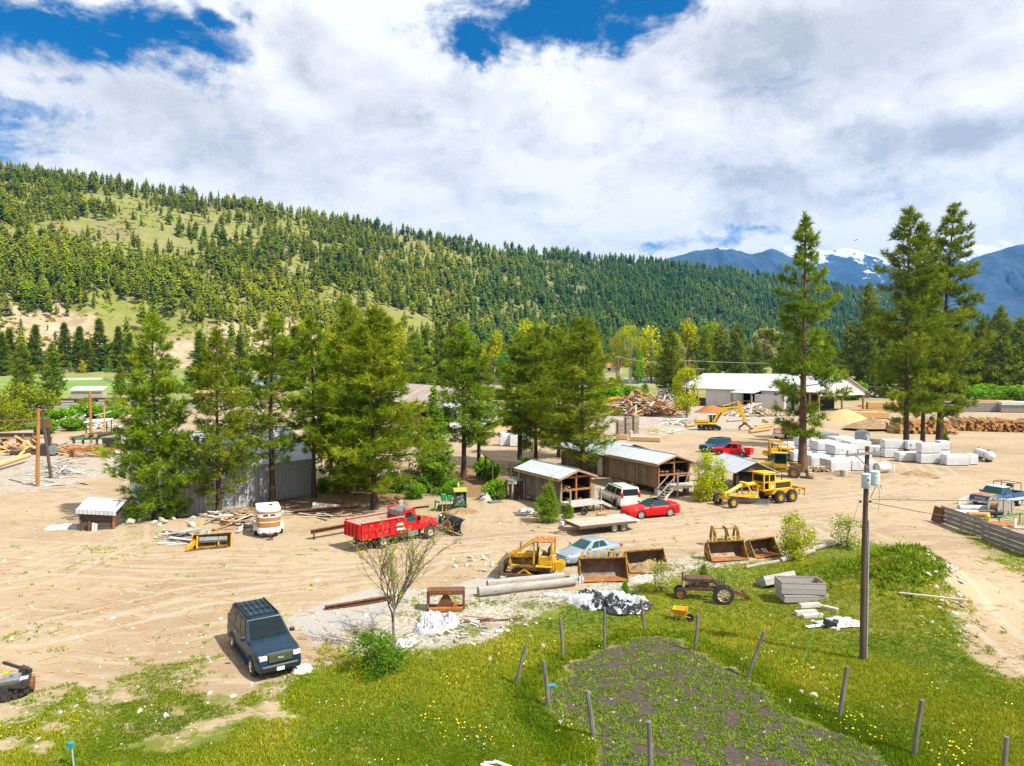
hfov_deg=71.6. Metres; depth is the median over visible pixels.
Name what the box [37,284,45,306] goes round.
conifer tree
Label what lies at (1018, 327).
conifer tree
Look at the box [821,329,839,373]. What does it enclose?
conifer tree
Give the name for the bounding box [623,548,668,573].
loader bucket
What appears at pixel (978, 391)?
bush
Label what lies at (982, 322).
conifer tree
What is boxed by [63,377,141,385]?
foul fence
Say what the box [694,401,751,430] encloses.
excavator
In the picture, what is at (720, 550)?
loader bucket
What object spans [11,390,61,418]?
shrub
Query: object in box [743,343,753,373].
broadleaf tree
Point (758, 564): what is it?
log
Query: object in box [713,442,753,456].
pickup truck
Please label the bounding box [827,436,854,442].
lumber pack
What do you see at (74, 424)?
bush
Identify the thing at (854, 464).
lumber pack
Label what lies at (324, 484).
bush
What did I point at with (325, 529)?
steel beam
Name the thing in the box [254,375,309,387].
house
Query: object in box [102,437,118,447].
dark bin
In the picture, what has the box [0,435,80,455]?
log pile
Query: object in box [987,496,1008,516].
cable spool
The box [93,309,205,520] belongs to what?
pine tree
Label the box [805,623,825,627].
board
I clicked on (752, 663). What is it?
fence post
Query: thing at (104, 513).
slatted shed
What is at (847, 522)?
shrub
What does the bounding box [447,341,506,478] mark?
pine tree
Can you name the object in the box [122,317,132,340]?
conifer tree
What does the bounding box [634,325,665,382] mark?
broadleaf tree
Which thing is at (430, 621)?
white tarp
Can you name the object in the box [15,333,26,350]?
conifer tree
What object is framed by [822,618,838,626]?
black tub
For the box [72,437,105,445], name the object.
log deck
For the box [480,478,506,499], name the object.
bush
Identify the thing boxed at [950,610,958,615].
stone
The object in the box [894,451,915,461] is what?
lumber pack
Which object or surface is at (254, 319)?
conifer tree
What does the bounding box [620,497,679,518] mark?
convertible car
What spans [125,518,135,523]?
stone
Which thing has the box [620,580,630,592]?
pine sapling
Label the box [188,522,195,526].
stone
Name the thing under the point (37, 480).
wood pole
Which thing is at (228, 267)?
hillside forest
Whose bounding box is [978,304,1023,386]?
conifer tree
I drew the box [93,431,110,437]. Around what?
log
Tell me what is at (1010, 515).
green bar
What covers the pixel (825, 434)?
lumber pack
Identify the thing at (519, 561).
bulldozer
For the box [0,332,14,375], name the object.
conifer tree
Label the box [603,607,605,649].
fence post
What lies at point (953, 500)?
service cable
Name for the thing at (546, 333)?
conifer tree
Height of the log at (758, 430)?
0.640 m
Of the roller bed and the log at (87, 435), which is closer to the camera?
the roller bed
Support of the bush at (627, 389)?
on the ground at (676, 537)
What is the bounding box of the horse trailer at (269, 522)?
[252,502,283,540]
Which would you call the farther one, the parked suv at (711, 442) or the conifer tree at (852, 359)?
the conifer tree at (852, 359)
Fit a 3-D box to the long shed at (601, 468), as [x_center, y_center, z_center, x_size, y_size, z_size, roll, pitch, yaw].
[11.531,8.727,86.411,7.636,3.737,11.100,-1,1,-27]
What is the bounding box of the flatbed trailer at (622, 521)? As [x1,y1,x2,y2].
[558,514,640,531]
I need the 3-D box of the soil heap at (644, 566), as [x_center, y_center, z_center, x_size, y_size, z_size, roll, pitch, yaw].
[8.433,11.259,44.042,2.100,0.604,1.600,0,1,0]
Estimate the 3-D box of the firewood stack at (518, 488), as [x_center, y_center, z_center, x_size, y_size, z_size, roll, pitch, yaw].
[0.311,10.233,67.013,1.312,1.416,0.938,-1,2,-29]
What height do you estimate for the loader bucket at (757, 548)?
1.120 m
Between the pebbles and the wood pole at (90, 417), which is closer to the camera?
the pebbles
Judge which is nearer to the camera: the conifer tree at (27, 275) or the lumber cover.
the lumber cover
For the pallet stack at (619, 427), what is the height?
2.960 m
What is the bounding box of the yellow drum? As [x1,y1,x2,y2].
[985,513,989,521]
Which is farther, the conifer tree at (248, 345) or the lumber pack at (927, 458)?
the conifer tree at (248, 345)
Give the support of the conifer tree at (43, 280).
on the hillside
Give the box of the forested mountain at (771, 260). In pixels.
[663,247,830,284]
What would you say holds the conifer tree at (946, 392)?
on the ground at (676, 537)
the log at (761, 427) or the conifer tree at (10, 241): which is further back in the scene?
the conifer tree at (10, 241)
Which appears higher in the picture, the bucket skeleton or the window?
the window
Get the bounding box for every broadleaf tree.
[67,361,72,371]
[78,361,87,372]
[104,357,112,371]
[263,330,287,373]
[286,318,315,371]
[315,325,341,375]
[371,318,402,379]
[386,326,410,373]
[480,329,505,378]
[495,351,512,380]
[510,318,539,366]
[534,322,552,357]
[591,342,607,371]
[631,347,644,383]
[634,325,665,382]
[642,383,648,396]
[661,332,687,376]
[671,367,701,417]
[679,318,711,378]
[694,321,727,372]
[695,321,721,375]
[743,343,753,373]
[807,341,831,373]
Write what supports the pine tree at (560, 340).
on the ground at (676, 537)
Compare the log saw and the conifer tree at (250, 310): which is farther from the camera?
the conifer tree at (250, 310)
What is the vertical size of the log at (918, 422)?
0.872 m
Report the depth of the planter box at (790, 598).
37.49 m
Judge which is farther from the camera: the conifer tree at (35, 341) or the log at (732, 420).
the conifer tree at (35, 341)
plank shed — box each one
[513,459,616,510]
[603,445,709,498]
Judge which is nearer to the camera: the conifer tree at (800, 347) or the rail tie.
the rail tie
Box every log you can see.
[0,453,30,466]
[69,435,84,439]
[85,431,101,437]
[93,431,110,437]
[477,577,575,596]
[486,572,564,585]
[684,423,696,426]
[726,419,749,421]
[744,559,779,568]
[748,427,770,432]
[751,424,773,429]
[754,422,774,426]
[762,417,780,421]
[779,548,815,562]
[810,541,840,549]
[884,428,895,432]
[888,425,897,430]
[909,418,920,424]
[969,416,980,421]
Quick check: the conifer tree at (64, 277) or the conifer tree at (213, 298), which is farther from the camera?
the conifer tree at (213, 298)
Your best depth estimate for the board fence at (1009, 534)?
49.51 m
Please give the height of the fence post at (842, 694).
1.997 m
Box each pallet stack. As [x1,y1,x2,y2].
[615,419,623,433]
[624,416,631,433]
[631,414,638,433]
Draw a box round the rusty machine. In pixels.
[0,661,34,701]
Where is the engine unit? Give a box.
[434,483,467,510]
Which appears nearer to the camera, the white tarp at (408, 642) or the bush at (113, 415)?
the white tarp at (408, 642)
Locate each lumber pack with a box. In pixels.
[499,432,509,445]
[510,433,525,446]
[779,441,793,445]
[787,449,811,461]
[794,437,821,446]
[807,453,829,465]
[808,449,826,453]
[809,440,838,450]
[816,432,838,439]
[820,457,850,470]
[824,453,856,457]
[825,443,856,454]
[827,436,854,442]
[841,440,870,449]
[844,458,875,469]
[858,450,871,458]
[871,445,879,454]
[879,448,903,457]
[880,439,903,448]
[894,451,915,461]
[904,440,922,449]
[915,452,940,463]
[916,442,940,453]
[935,440,950,449]
[940,450,949,453]
[940,454,969,465]
[964,453,977,464]
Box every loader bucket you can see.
[577,550,628,582]
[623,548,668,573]
[704,539,748,561]
[745,536,780,558]
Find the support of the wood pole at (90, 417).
on the ground at (676, 537)
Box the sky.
[0,0,1023,263]
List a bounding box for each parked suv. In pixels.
[227,597,300,675]
[598,482,640,507]
[699,437,731,452]
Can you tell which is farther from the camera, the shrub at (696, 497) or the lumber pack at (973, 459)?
the lumber pack at (973, 459)
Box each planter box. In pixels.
[755,570,795,586]
[774,576,825,594]
[776,589,828,602]
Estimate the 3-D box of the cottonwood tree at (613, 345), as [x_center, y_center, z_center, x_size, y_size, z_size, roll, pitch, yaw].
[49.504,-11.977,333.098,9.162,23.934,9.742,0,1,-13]
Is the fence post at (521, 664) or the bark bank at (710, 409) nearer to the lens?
the fence post at (521, 664)
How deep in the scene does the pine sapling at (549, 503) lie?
57.06 m
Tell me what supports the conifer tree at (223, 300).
on the hillside
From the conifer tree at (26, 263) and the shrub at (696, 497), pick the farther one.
the conifer tree at (26, 263)
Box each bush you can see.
[25,419,60,433]
[34,408,85,421]
[58,417,94,430]
[69,402,110,418]
[102,404,124,418]
[316,477,332,491]
[346,627,411,683]
[360,478,377,491]
[385,474,406,493]
[403,482,426,498]
[442,479,460,495]
[472,457,502,479]
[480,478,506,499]
[506,456,536,474]
[587,388,624,403]
[616,384,645,397]
[837,381,868,400]
[960,383,1004,399]
[977,384,1023,400]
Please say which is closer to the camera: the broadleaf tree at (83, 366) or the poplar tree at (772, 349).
the poplar tree at (772, 349)
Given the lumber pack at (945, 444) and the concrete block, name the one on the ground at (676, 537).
the concrete block
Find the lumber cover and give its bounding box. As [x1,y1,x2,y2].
[996,401,1023,404]
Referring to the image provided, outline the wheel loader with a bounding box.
[760,451,813,477]
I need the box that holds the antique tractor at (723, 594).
[674,572,750,604]
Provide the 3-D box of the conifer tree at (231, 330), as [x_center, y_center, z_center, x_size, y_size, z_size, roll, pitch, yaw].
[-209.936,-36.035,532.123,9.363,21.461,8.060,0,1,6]
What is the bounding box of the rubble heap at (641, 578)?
[629,574,670,582]
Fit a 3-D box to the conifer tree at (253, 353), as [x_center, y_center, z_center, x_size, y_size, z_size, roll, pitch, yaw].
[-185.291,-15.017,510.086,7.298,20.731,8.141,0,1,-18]
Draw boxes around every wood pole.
[35,409,39,486]
[41,412,52,477]
[88,391,92,443]
[103,406,105,436]
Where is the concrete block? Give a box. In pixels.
[840,469,847,476]
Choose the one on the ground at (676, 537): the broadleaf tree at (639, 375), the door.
the broadleaf tree at (639, 375)
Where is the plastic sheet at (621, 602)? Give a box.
[565,588,653,614]
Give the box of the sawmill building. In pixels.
[682,373,867,411]
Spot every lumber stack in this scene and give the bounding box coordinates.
[616,434,627,439]
[629,436,660,441]
[772,443,786,445]
[856,411,888,418]
[866,402,885,409]
[885,401,898,412]
[945,402,997,411]
[969,400,1014,401]
[998,405,1023,412]
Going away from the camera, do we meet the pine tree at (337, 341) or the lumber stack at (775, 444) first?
the pine tree at (337, 341)
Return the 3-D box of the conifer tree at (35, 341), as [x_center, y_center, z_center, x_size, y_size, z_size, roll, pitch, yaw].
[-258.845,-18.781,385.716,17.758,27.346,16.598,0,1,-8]
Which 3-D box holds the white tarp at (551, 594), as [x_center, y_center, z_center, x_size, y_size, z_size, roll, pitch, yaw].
[2.625,11.499,38.541,2.022,0.158,0.529,0,1,17]
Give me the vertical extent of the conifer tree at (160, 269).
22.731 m
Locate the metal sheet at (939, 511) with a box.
[931,506,943,523]
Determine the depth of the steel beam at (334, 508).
59.29 m
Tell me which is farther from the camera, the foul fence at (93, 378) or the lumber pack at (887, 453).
the foul fence at (93, 378)
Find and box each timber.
[794,609,816,615]
[798,602,820,607]
[801,612,822,618]
[817,604,837,611]
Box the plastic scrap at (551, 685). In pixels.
[544,683,555,688]
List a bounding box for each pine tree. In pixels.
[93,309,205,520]
[173,326,264,510]
[214,309,323,501]
[283,310,345,497]
[300,292,449,509]
[301,293,380,494]
[306,343,351,476]
[316,332,396,487]
[396,328,437,384]
[430,321,500,480]
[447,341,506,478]
[493,330,547,458]
[496,317,572,459]
[525,315,625,470]
[533,319,596,456]
[762,210,853,472]
[859,205,953,450]
[882,239,962,441]
[895,202,998,439]
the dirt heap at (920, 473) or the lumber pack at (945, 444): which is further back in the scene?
the lumber pack at (945, 444)
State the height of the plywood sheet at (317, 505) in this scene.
1.029 m
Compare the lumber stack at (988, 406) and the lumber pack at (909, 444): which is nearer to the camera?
the lumber pack at (909, 444)
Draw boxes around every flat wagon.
[61,398,86,402]
[91,398,128,401]
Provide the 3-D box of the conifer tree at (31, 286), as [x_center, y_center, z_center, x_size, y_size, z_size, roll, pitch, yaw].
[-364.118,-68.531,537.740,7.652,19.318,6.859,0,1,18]
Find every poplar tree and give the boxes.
[675,344,686,367]
[750,327,770,369]
[765,327,779,373]
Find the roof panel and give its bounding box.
[488,500,502,502]
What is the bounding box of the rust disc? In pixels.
[989,521,1013,526]
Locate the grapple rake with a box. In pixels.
[709,525,739,540]
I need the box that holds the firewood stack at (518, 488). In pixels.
[508,484,522,499]
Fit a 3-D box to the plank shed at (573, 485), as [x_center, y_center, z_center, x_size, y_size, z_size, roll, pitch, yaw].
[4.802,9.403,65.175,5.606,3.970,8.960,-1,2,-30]
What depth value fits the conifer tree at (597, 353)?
277.08 m
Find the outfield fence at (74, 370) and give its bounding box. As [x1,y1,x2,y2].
[22,367,77,372]
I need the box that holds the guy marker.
[802,612,820,663]
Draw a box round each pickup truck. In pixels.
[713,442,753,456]
[969,480,1023,505]
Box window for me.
[775,454,785,463]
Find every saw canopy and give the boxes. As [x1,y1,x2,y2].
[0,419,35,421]
[84,418,112,432]
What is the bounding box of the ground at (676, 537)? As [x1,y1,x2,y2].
[0,367,1023,765]
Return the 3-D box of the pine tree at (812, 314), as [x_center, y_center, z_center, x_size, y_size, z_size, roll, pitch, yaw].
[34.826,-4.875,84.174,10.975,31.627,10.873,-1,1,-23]
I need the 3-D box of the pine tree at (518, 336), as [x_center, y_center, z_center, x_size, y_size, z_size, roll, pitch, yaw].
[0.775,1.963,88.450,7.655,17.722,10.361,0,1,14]
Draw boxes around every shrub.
[0,381,62,423]
[0,397,35,431]
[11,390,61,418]
[76,396,95,405]
[104,395,125,411]
[647,558,674,593]
[690,446,731,501]
[691,475,711,501]
[773,507,819,560]
[825,513,869,549]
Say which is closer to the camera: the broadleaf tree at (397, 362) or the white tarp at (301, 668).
the white tarp at (301, 668)
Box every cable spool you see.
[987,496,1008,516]
[998,498,1014,513]
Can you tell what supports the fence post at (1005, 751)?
on the ground at (676, 537)
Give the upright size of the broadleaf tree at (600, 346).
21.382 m
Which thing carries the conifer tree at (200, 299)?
on the hillside
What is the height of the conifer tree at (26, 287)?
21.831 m
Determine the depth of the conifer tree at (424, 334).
319.53 m
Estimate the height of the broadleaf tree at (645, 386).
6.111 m
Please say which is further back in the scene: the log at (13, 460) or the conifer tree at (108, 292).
the conifer tree at (108, 292)
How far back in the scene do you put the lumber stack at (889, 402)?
194.54 m
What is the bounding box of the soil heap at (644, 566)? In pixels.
[632,559,664,572]
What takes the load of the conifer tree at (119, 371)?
on the ground at (676, 537)
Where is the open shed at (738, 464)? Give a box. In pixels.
[709,453,777,492]
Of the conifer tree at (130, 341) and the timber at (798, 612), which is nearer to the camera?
the timber at (798, 612)
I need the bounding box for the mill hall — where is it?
[375,383,498,429]
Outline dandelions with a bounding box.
[0,562,971,764]
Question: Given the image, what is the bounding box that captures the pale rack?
[955,496,968,503]
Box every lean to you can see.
[482,453,521,481]
[505,477,524,499]
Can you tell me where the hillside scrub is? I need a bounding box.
[0,188,618,367]
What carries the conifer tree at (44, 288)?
on the hillside
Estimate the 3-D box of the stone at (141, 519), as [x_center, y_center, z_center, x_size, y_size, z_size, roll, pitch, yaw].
[-30.135,11.141,57.812,0.495,0.956,0.858,34,-16,36]
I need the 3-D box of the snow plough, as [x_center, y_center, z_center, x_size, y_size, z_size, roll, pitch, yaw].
[-5.078,10.468,53.788,1.720,1.730,3.300,-1,2,-36]
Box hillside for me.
[0,178,1001,367]
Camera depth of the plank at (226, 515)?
56.16 m
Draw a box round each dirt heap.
[445,507,480,514]
[844,417,890,428]
[897,470,939,477]
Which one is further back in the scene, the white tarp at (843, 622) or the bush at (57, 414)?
the bush at (57, 414)
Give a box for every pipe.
[953,510,977,514]
[957,505,986,509]
[967,512,990,516]
[972,508,1002,515]
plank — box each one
[158,542,181,543]
[167,543,186,545]
[169,536,191,540]
[170,529,192,535]
[218,514,234,516]
[559,531,579,532]
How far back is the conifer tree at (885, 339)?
280.88 m
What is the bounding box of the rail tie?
[481,617,522,621]
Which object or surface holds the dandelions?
on the ground at (676, 537)
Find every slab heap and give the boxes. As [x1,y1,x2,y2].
[22,414,129,429]
[594,389,691,416]
[652,386,678,402]
[722,402,786,416]
[861,388,886,397]
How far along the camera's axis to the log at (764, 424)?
149.04 m
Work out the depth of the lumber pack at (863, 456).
95.67 m
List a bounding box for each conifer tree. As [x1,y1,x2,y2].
[0,235,4,253]
[0,253,8,275]
[0,305,5,324]
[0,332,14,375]
[3,328,17,373]
[5,247,17,264]
[6,236,15,247]
[7,341,37,395]
[11,278,23,301]
[14,257,23,274]
[15,328,26,344]
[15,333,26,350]
[20,279,30,299]
[22,257,28,272]
[22,323,50,371]
[24,270,33,282]
[28,280,35,292]
[30,246,33,261]
[33,236,37,255]
[34,342,67,404]
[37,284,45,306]
[38,276,49,293]
[38,283,52,299]
[40,260,44,282]
[44,253,50,273]
[50,322,78,369]
[61,270,67,289]
[63,282,72,307]
[64,278,77,303]
[66,326,92,367]
[67,256,72,280]
[67,271,74,282]
[69,261,79,278]
[74,256,80,271]
[75,338,98,371]
[89,317,111,370]
[90,258,101,275]
[92,267,103,291]
[94,259,103,275]
[101,262,109,273]
[101,325,125,369]
[103,275,112,300]
[111,262,116,285]
[111,362,125,394]
[117,270,129,294]
[117,332,142,372]
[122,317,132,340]
[136,301,146,323]
[146,271,154,294]
[148,278,162,301]
[156,274,161,298]
[157,265,164,280]
[169,276,179,290]
[180,329,214,389]
[187,275,194,298]
[187,298,197,322]
[194,298,200,320]
[195,278,202,292]
[195,294,204,309]
[207,290,216,308]
[208,295,213,317]
[219,295,228,318]
[219,333,256,389]
[224,321,235,340]
[238,325,247,342]
[245,341,252,360]
[246,300,252,324]
[250,309,259,329]
[250,349,257,361]
[277,324,315,387]
[412,327,438,384]
[430,322,447,384]
[441,316,464,384]
[448,333,467,385]
[541,325,552,363]
[553,316,569,370]
[568,317,585,382]
[580,321,605,392]
[651,326,684,400]
[694,328,717,378]
[710,324,731,372]
[725,323,748,373]
[747,343,768,373]
[771,339,790,373]
[791,325,808,373]
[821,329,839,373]
[834,321,864,381]
[849,280,884,394]
[866,318,898,393]
[925,321,961,395]
[952,327,983,399]
[966,316,998,387]
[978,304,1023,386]
[1001,315,1023,400]
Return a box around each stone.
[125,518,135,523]
[136,515,147,521]
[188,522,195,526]
[482,494,490,500]
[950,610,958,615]
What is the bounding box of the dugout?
[70,386,107,397]
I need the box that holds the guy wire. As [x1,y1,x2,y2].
[801,504,858,665]
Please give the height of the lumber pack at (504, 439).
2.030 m
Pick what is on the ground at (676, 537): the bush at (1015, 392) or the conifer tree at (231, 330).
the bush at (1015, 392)
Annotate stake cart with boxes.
[809,459,828,472]
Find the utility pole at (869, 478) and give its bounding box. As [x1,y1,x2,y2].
[846,446,882,659]
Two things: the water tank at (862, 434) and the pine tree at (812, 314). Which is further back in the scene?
the water tank at (862, 434)
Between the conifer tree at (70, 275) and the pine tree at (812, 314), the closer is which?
the pine tree at (812, 314)
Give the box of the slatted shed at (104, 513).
[75,497,126,530]
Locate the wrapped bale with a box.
[873,462,890,472]
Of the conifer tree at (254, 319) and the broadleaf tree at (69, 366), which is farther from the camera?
the conifer tree at (254, 319)
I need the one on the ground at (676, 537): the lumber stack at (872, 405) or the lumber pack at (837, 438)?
the lumber stack at (872, 405)
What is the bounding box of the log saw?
[40,419,58,455]
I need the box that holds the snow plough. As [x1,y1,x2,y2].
[436,505,465,535]
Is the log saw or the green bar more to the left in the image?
the log saw
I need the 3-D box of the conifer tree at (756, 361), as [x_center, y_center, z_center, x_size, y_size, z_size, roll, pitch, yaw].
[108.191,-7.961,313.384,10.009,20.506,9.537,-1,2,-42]
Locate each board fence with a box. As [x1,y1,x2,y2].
[941,505,983,535]
[981,520,1023,553]
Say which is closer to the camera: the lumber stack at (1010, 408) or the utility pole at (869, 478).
the utility pole at (869, 478)
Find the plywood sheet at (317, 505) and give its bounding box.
[312,502,340,514]
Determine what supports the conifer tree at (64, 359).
on the ground at (676, 537)
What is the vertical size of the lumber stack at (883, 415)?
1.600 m
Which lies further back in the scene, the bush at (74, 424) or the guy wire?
the bush at (74, 424)
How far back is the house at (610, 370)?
387.23 m
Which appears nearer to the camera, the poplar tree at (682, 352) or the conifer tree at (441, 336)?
the conifer tree at (441, 336)
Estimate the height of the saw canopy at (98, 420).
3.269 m
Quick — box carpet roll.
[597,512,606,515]
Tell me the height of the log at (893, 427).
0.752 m
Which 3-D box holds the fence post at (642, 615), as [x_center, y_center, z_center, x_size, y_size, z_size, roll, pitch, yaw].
[6.145,11.042,33.357,0.379,1.787,0.192,0,1,-17]
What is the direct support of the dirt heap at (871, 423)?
on the ground at (676, 537)
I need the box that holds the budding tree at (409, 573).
[345,500,467,650]
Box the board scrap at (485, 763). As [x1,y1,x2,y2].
[480,760,511,765]
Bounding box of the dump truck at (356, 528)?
[344,504,437,548]
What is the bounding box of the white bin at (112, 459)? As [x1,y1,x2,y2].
[107,451,129,460]
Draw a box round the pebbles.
[0,453,1023,765]
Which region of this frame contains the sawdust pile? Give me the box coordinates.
[825,409,867,423]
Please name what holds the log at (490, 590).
on the ground at (676, 537)
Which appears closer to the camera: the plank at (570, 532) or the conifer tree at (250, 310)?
the plank at (570, 532)
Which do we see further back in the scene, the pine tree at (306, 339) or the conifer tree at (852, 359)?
the conifer tree at (852, 359)
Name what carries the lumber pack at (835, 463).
on the ground at (676, 537)
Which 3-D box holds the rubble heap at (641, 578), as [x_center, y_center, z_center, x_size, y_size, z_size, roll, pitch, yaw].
[8.151,11.511,42.009,2.800,0.347,1.600,0,1,0]
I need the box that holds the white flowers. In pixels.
[283,598,1012,765]
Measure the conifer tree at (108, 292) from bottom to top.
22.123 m
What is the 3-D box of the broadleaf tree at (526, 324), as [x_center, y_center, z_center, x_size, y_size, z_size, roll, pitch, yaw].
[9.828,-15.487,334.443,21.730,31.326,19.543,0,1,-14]
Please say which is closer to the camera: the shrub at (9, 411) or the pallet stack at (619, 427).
the pallet stack at (619, 427)
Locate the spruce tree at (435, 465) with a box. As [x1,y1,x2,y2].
[404,381,463,493]
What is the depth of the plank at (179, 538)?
50.73 m
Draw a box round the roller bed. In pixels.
[66,447,126,457]
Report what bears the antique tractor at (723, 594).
on the ground at (676, 537)
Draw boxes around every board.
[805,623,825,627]
[899,592,968,600]
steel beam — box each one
[294,504,361,513]
[310,524,343,538]
[324,594,392,610]
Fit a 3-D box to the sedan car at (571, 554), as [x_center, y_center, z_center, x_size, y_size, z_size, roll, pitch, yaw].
[5.001,10.861,46.462,4.809,1.372,2.115,-1,2,-36]
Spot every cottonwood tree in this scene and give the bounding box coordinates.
[607,333,624,376]
[616,324,647,383]
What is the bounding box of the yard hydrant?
[65,741,74,765]
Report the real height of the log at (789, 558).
0.344 m
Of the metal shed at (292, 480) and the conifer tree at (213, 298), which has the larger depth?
the conifer tree at (213, 298)
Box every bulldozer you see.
[497,536,565,578]
[762,439,794,460]
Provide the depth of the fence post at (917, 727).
22.93 m
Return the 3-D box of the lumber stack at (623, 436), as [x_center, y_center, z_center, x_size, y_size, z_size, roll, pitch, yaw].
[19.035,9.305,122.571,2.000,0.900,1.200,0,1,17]
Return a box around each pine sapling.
[532,473,561,523]
[561,500,573,519]
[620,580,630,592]
[697,560,707,574]
[942,427,951,448]
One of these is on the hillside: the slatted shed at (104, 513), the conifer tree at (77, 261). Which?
the conifer tree at (77, 261)
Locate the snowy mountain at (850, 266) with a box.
[777,241,1013,290]
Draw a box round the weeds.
[0,477,1023,765]
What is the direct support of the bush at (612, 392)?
on the ground at (676, 537)
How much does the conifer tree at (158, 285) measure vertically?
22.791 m
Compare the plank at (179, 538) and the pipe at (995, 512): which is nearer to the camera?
the plank at (179, 538)
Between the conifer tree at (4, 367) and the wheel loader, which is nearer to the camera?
the wheel loader
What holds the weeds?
on the ground at (676, 537)
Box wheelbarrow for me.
[664,605,693,621]
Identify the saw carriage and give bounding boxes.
[0,433,53,443]
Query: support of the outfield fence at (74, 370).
on the ground at (676, 537)
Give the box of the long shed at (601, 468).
[561,437,651,477]
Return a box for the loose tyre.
[581,507,587,514]
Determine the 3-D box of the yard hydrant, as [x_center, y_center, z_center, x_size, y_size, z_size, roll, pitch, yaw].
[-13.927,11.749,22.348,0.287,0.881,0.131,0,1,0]
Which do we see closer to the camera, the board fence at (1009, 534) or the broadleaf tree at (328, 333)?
the board fence at (1009, 534)
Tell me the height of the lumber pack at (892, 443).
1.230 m
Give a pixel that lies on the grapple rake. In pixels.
(716, 538)
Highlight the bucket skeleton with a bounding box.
[427,586,464,611]
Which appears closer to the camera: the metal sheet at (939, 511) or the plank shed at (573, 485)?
the metal sheet at (939, 511)
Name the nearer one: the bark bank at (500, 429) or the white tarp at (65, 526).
the white tarp at (65, 526)
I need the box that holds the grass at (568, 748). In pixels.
[0,504,1023,765]
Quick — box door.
[598,457,601,475]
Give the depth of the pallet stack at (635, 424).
133.09 m
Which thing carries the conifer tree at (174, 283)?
on the hillside
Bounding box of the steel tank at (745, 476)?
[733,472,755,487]
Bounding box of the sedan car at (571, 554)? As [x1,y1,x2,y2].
[556,535,622,563]
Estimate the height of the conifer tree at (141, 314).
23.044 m
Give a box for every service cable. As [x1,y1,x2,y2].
[871,499,1023,500]
[872,502,1023,529]
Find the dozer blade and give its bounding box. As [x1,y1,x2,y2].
[185,532,231,551]
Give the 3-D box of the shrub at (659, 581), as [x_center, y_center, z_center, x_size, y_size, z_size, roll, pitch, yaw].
[8.307,10.760,39.656,1.683,2.064,2.072,0,1,7]
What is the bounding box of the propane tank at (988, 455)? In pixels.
[973,447,995,461]
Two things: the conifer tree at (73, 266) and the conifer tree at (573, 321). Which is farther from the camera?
the conifer tree at (73, 266)
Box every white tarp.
[43,523,79,530]
[291,663,312,674]
[396,637,417,647]
[414,609,459,634]
[518,507,533,513]
[542,592,571,597]
[570,573,583,583]
[825,616,859,628]
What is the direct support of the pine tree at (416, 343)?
on the ground at (676, 537)
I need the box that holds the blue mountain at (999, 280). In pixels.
[874,244,1023,321]
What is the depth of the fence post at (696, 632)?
31.41 m
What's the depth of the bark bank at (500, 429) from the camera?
136.51 m
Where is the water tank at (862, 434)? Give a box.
[855,429,871,444]
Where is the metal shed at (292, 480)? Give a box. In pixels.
[130,426,311,516]
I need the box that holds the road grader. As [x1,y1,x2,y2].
[712,470,805,507]
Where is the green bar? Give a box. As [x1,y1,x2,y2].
[996,512,1022,521]
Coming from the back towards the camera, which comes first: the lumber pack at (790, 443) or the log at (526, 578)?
the lumber pack at (790, 443)
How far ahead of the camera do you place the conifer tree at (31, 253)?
608.44 m
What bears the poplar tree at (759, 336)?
on the ground at (676, 537)
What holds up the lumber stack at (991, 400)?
on the ground at (676, 537)
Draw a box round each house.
[195,390,284,399]
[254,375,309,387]
[606,363,621,372]
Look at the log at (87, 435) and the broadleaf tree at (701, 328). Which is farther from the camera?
the broadleaf tree at (701, 328)
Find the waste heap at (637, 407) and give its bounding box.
[615,399,666,414]
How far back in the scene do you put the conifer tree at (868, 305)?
280.48 m
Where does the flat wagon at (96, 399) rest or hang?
on the ground at (676, 537)
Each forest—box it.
[0,158,624,366]
[351,219,1023,366]
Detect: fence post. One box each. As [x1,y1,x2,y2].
[514,643,527,683]
[542,660,550,706]
[559,617,564,655]
[585,690,595,736]
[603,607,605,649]
[639,599,645,631]
[647,720,652,765]
[693,614,698,650]
[746,631,765,678]
[837,666,848,716]
[912,699,924,755]
[1001,736,1008,765]
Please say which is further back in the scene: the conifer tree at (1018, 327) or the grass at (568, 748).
the conifer tree at (1018, 327)
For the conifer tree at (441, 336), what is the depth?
312.81 m
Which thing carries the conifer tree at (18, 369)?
on the ground at (676, 537)
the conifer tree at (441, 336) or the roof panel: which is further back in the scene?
the conifer tree at (441, 336)
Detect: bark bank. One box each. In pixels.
[483,421,549,432]
[694,405,727,412]

